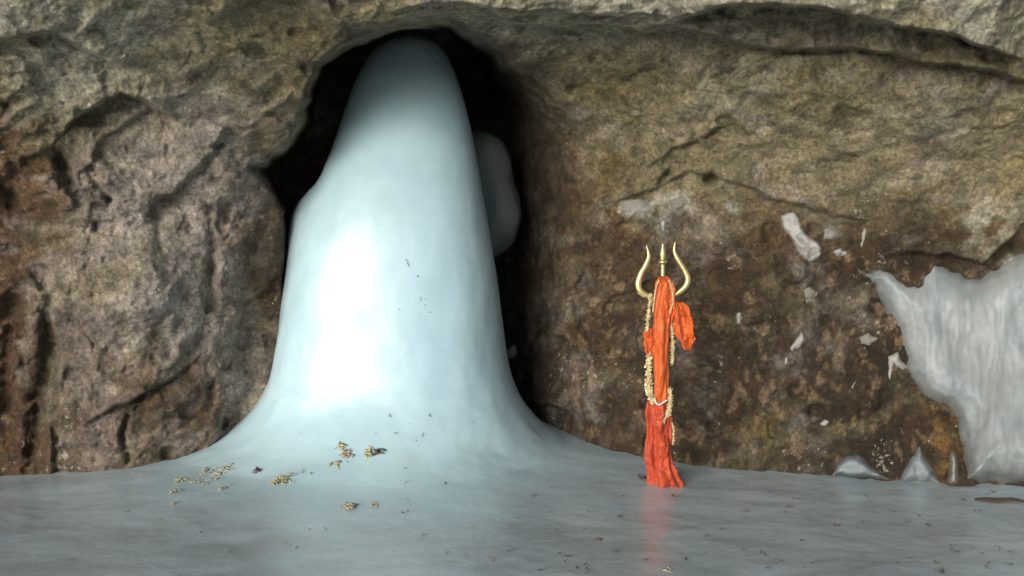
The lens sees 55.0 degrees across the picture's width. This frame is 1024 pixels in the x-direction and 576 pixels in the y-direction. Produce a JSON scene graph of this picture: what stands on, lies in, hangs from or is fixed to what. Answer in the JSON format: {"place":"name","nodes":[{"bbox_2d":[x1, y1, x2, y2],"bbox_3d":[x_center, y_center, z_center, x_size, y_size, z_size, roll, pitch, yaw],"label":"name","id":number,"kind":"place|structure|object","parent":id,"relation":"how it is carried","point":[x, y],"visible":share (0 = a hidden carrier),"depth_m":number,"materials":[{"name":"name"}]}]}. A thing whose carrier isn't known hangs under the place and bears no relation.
{"place":"outdoors","nodes":[
{"label":"outdoors","id":0,"kind":"place"},
{"bbox_2d":[0,0,1023,486],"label":"cave wall","id":1,"kind":"structure","parent":0,"point":[162,162],"depth_m":6.29,"materials":[{"name":"brown stone"}]},
{"bbox_2d":[472,129,521,256],"bbox_3d":[-0.199,-0.727,7.723,0.547,1.026,0.556,0,3,0],"label":"ice lump","id":2,"kind":"object","parent":1,"relation":"attached to","point":[502,200],"visible":0.56,"depth_m":7.50,"materials":[{"name":"white ice"}]},
{"bbox_2d":[506,345,516,358],"bbox_3d":[0.019,0.523,8.065,0.147,0.122,0.145,0,3,0],"label":"pale stone","id":3,"kind":"object","parent":1,"relation":"attached to","point":[511,351],"visible":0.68,"depth_m":8.02,"materials":[{"name":"grey stone"}]},
{"bbox_2d":[622,199,652,216],"bbox_3d":[0.879,-0.559,6.861,0.292,0.162,0.183,1,4,15],"label":"ice patch","id":4,"kind":"object","parent":1,"relation":"attached to","point":[630,208],"visible":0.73,"depth_m":6.80,"materials":[{"name":"white ice"}]},
{"bbox_2d":[661,221,664,231],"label":"ice patch","id":5,"kind":"object","parent":1,"relation":"attached to","point":[663,225],"visible":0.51,"depth_m":6.76,"materials":[{"name":"white ice"}]},
{"bbox_2d":[669,196,687,210],"bbox_3d":[1.137,-0.581,6.731,0.222,0.146,0.145,2,4,29],"label":"ice patch","id":6,"kind":"object","parent":1,"relation":"attached to","point":[678,203],"visible":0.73,"depth_m":6.66,"materials":[{"name":"white ice"}]},
{"bbox_2d":[724,202,734,209],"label":"ice patch","id":7,"kind":"object","parent":1,"relation":"attached to","point":[729,205],"visible":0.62,"depth_m":6.59,"materials":[{"name":"white ice"}]},
{"bbox_2d":[736,312,741,323],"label":"ice patch","id":8,"kind":"object","parent":1,"relation":"attached to","point":[739,318],"visible":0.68,"depth_m":6.59,"materials":[{"name":"white ice"}]},
{"bbox_2d":[790,332,803,350],"bbox_3d":[1.904,0.358,6.574,0.118,0.182,0.175,1,4,17],"label":"ice patch","id":9,"kind":"object","parent":1,"relation":"attached to","point":[798,342],"visible":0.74,"depth_m":6.51,"materials":[{"name":"white ice"}]},
{"bbox_2d":[781,212,820,262],"bbox_3d":[1.947,-0.339,6.595,0.311,0.371,0.260,0,3,0],"label":"ice patch","id":10,"kind":"object","parent":1,"relation":"attached to","point":[808,248],"visible":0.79,"depth_m":6.51,"materials":[{"name":"white ice"}]},
{"bbox_2d":[804,287,817,302],"bbox_3d":[2.019,0.047,6.629,0.132,0.150,0.255,1,4,16],"label":"ice patch","id":11,"kind":"object","parent":1,"relation":"attached to","point":[810,294],"visible":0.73,"depth_m":6.58,"materials":[{"name":"white ice"}]},
{"bbox_2d":[820,420,828,425],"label":"ice patch","id":12,"kind":"object","parent":1,"relation":"attached to","point":[824,422],"visible":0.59,"depth_m":6.38,"materials":[{"name":"white ice"}]},
{"bbox_2d":[823,228,835,239],"bbox_3d":[2.118,-0.367,6.559,0.123,0.116,0.166,1,4,17],"label":"ice patch","id":13,"kind":"object","parent":1,"relation":"attached to","point":[829,233],"visible":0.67,"depth_m":6.49,"materials":[{"name":"white ice"}]},
{"bbox_2d":[833,248,846,256],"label":"ice patch","id":14,"kind":"object","parent":1,"relation":"attached to","point":[838,252],"visible":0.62,"depth_m":6.48,"materials":[{"name":"white ice"}]},
{"bbox_2d":[861,229,865,246],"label":"ice patch","id":15,"kind":"object","parent":1,"relation":"attached to","point":[863,234],"visible":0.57,"depth_m":6.46,"materials":[{"name":"white ice"}]},
{"bbox_2d":[859,333,877,345],"bbox_3d":[2.327,0.337,6.410,0.155,0.132,0.192,1,4,21],"label":"ice patch","id":16,"kind":"object","parent":1,"relation":"attached to","point":[867,339],"visible":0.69,"depth_m":6.34,"materials":[{"name":"white ice"}]},
{"bbox_2d":[888,352,907,379],"bbox_3d":[2.504,0.509,6.376,0.156,0.246,0.222,1,4,22],"label":"ice patch","id":17,"kind":"object","parent":1,"relation":"attached to","point":[895,360],"visible":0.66,"depth_m":6.30,"materials":[{"name":"white ice"}]},
{"bbox_2d":[868,253,1023,479],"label":"ice curtain","id":18,"kind":"object","parent":1,"relation":"hanging from","point":[963,340],"visible":0.91,"depth_m":6.12,"materials":[{"name":"white ice"}]},
{"bbox_2d":[0,430,1023,575],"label":"ice floor","id":19,"kind":"structure","parent":0,"point":[53,524],"depth_m":5.28,"materials":[{"name":"grey ice"}]},
{"bbox_2d":[174,477,190,482],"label":"petal clump","id":20,"kind":"object","parent":19,"relation":"on","point":[179,479],"visible":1,"depth_m":6.02,"materials":[{"name":"beige plant"}]},
{"bbox_2d":[201,467,216,475],"bbox_3d":[-1.908,1.144,6.154,0.140,0.022,0.141,3,15,44],"label":"petal clump","id":21,"kind":"object","parent":19,"relation":"on","point":[205,469],"visible":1,"depth_m":6.17,"materials":[{"name":"beige plant"}]},
{"bbox_2d":[214,463,233,473],"bbox_3d":[-1.791,1.135,6.138,0.131,0.029,0.192,2,23,35],"label":"petal clump","id":22,"kind":"object","parent":19,"relation":"on","point":[226,469],"visible":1,"depth_m":6.15,"materials":[{"name":"beige plant"}]},
{"bbox_2d":[272,473,292,483],"bbox_3d":[-1.368,1.141,5.905,0.172,0.034,0.126,2,20,27],"label":"petal clump","id":23,"kind":"object","parent":19,"relation":"on","point":[284,480],"visible":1,"depth_m":5.90,"materials":[{"name":"beige plant"}]},
{"bbox_2d":[328,460,340,469],"bbox_3d":[-1.089,1.076,6.018,0.084,0.018,0.096,0,30,7],"label":"petal clump","id":24,"kind":"object","parent":19,"relation":"on","point":[337,461],"visible":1,"depth_m":6.02,"materials":[{"name":"beige plant"}]},
{"bbox_2d":[341,502,357,509],"bbox_3d":[-0.900,1.218,5.516,0.100,0.026,0.103,3,5,44],"label":"petal clump","id":25,"kind":"object","parent":19,"relation":"on","point":[348,506],"visible":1,"depth_m":5.51,"materials":[{"name":"beige plant"}]},
{"bbox_2d":[177,36,565,486],"bbox_3d":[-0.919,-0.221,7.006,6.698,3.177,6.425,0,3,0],"label":"ice stalagmite","id":26,"kind":"object","parent":19,"relation":"on","point":[359,356],"visible":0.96,"depth_m":6.47,"materials":[{"name":"white ice"}]},
{"bbox_2d":[252,467,260,473],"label":"petal clump","id":27,"kind":"object","parent":26,"relation":"on","point":[256,469],"visible":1,"depth_m":6.05,"materials":[{"name":"black plant"}]},
{"bbox_2d":[336,442,345,451],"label":"petal clump","id":28,"kind":"object","parent":26,"relation":"on","point":[340,445],"visible":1,"depth_m":6.13,"materials":[{"name":"yellow plant"}]},
{"bbox_2d":[340,448,354,461],"bbox_3d":[-1.022,1.029,6.085,0.095,0.031,0.133,0,37,2],"label":"petal clump","id":29,"kind":"object","parent":26,"relation":"on","point":[344,454],"visible":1,"depth_m":6.08,"materials":[{"name":"beige plant"}]},
{"bbox_2d":[363,446,372,457],"bbox_3d":[-0.892,1.014,6.093,0.067,0.028,0.102,0,36,5],"label":"petal clump","id":30,"kind":"object","parent":26,"relation":"on","point":[367,453],"visible":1,"depth_m":6.09,"materials":[{"name":"yellow plant"}]},
{"bbox_2d":[371,448,386,456],"bbox_3d":[-0.828,1.018,6.091,0.100,0.020,0.084,0,38,3],"label":"petal clump","id":31,"kind":"object","parent":26,"relation":"on","point":[377,451],"visible":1,"depth_m":6.09,"materials":[{"name":"black plant"}]},
{"bbox_2d":[635,242,690,424],"bbox_3d":[0.926,0.484,6.061,0.344,1.540,0.062,0,3,0],"label":"trident","id":32,"kind":"object","parent":19,"relation":"on","point":[641,291],"visible":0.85,"depth_m":6.01,"materials":[{"name":"metal"}]},
{"bbox_2d":[635,320,649,356],"bbox_3d":[0.799,0.310,6.040,0.091,0.224,0.015,0,3,0],"label":"cord loop","id":33,"kind":"object","parent":32,"relation":"hanging from","point":[636,341],"visible":1,"depth_m":6.03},
{"bbox_2d":[643,328,654,356],"bbox_3d":[0.849,0.335,6.044,0.085,0.178,0.104,0,3,0],"label":"side fold","id":34,"kind":"object","parent":32,"relation":"attached to","point":[649,342],"visible":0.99,"depth_m":6.02,"materials":[{"name":"fabric"}]},
{"bbox_2d":[645,293,652,331],"bbox_3d":[0.836,0.150,6.010,0.050,0.244,0.036,0,3,0],"label":"garland","id":35,"kind":"object","parent":32,"relation":"hanging from","point":[647,326],"visible":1,"depth_m":6.00},
{"bbox_2d":[652,282,674,404],"bbox_3d":[0.927,0.338,6.018,0.132,0.752,0.088,0,3,0],"label":"sash","id":36,"kind":"object","parent":32,"relation":"hanging from","point":[661,326],"visible":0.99,"depth_m":5.99,"materials":[{"name":"fabric"}]},
{"bbox_2d":[644,351,654,405],"bbox_3d":[0.852,0.559,6.035,0.089,0.346,0.057,0,3,0],"label":"garland","id":37,"kind":"object","parent":36,"relation":"hanging from","point":[648,385],"visible":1,"depth_m":6.03},
{"bbox_2d":[654,397,667,405],"bbox_3d":[0.907,0.693,6.003,0.086,0.051,0.010,0,3,0],"label":"thread","id":38,"kind":"object","parent":36,"relation":"attached to","point":[660,403],"visible":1,"depth_m":6.00},
{"bbox_2d":[658,386,673,423],"bbox_3d":[0.943,0.716,6.026,0.102,0.231,0.048,0,3,0],"label":"garland","id":39,"kind":"object","parent":36,"relation":"hanging from","point":[669,404],"visible":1,"depth_m":6.02},
{"bbox_2d":[644,400,684,487],"bbox_3d":[0.942,0.971,6.087,0.252,0.578,0.199,0,3,0],"label":"cloth","id":40,"kind":"object","parent":32,"relation":"attached to","point":[662,471],"visible":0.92,"depth_m":6.05,"materials":[{"name":"orange fabric"}]},
{"bbox_2d":[671,422,674,444],"bbox_3d":[0.991,0.899,6.056,0.032,0.146,0.020,0,3,0],"label":"garland","id":41,"kind":"object","parent":40,"relation":"hanging from","point":[673,440],"visible":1,"depth_m":6.05},
{"bbox_2d":[655,276,675,321],"bbox_3d":[0.937,0.068,6.011,0.133,0.281,0.099,0,3,0],"label":"head knot","id":42,"kind":"object","parent":32,"relation":"attached to","point":[663,280],"visible":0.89,"depth_m":5.98,"materials":[{"name":"fabric"}]},
{"bbox_2d":[652,280,659,311],"bbox_3d":[0.875,0.048,5.979,0.052,0.214,0.017,0,3,0],"label":"garland","id":43,"kind":"object","parent":42,"relation":"attached to","point":[655,295],"visible":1,"depth_m":5.98},
{"bbox_2d":[667,280,673,313],"bbox_3d":[0.965,0.058,5.980,0.047,0.216,0.019,0,3,0],"label":"garland","id":44,"kind":"object","parent":42,"relation":"attached to","point":[672,295],"visible":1,"depth_m":5.98},
{"bbox_2d":[669,321,675,365],"bbox_3d":[0.981,0.323,6.041,0.049,0.315,0.035,0,3,0],"label":"garland","id":45,"kind":"object","parent":42,"relation":"hanging from","point":[672,349],"visible":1,"depth_m":6.04},
{"bbox_2d":[672,302,695,349],"bbox_3d":[1.048,0.232,6.028,0.145,0.296,0.151,0,3,0],"label":"scarf","id":46,"kind":"object","parent":32,"relation":"hanging from","point":[683,324],"visible":1,"depth_m":5.99,"materials":[{"name":"fabric"}]},
{"bbox_2d":[832,455,886,478],"bbox_3d":[2.249,1.173,6.332,0.420,0.226,0.335,1,4,22],"label":"ice mound","id":47,"kind":"object","parent":19,"relation":"on","point":[853,466],"visible":0.67,"depth_m":6.23,"materials":[{"name":"white ice"}]},
{"bbox_2d":[899,446,939,482],"bbox_3d":[2.599,1.144,6.270,0.358,0.313,0.305,0,3,0],"label":"ice cone","id":48,"kind":"object","parent":19,"relation":"on","point":[918,468],"visible":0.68,"depth_m":6.17,"materials":[{"name":"white ice"}]},
{"bbox_2d":[949,453,956,482],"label":"ice pillar","id":49,"kind":"structure","parent":19,"relation":"on","point":[953,477],"depth_m":5.98,"materials":[{"name":"white ice"}]},
{"bbox_2d":[974,497,1023,503],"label":"flat stone","id":50,"kind":"object","parent":19,"relation":"on","point":[1010,500],"visible":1,"depth_m":5.77,"materials":[{"name":"brown stone"}]}
]}

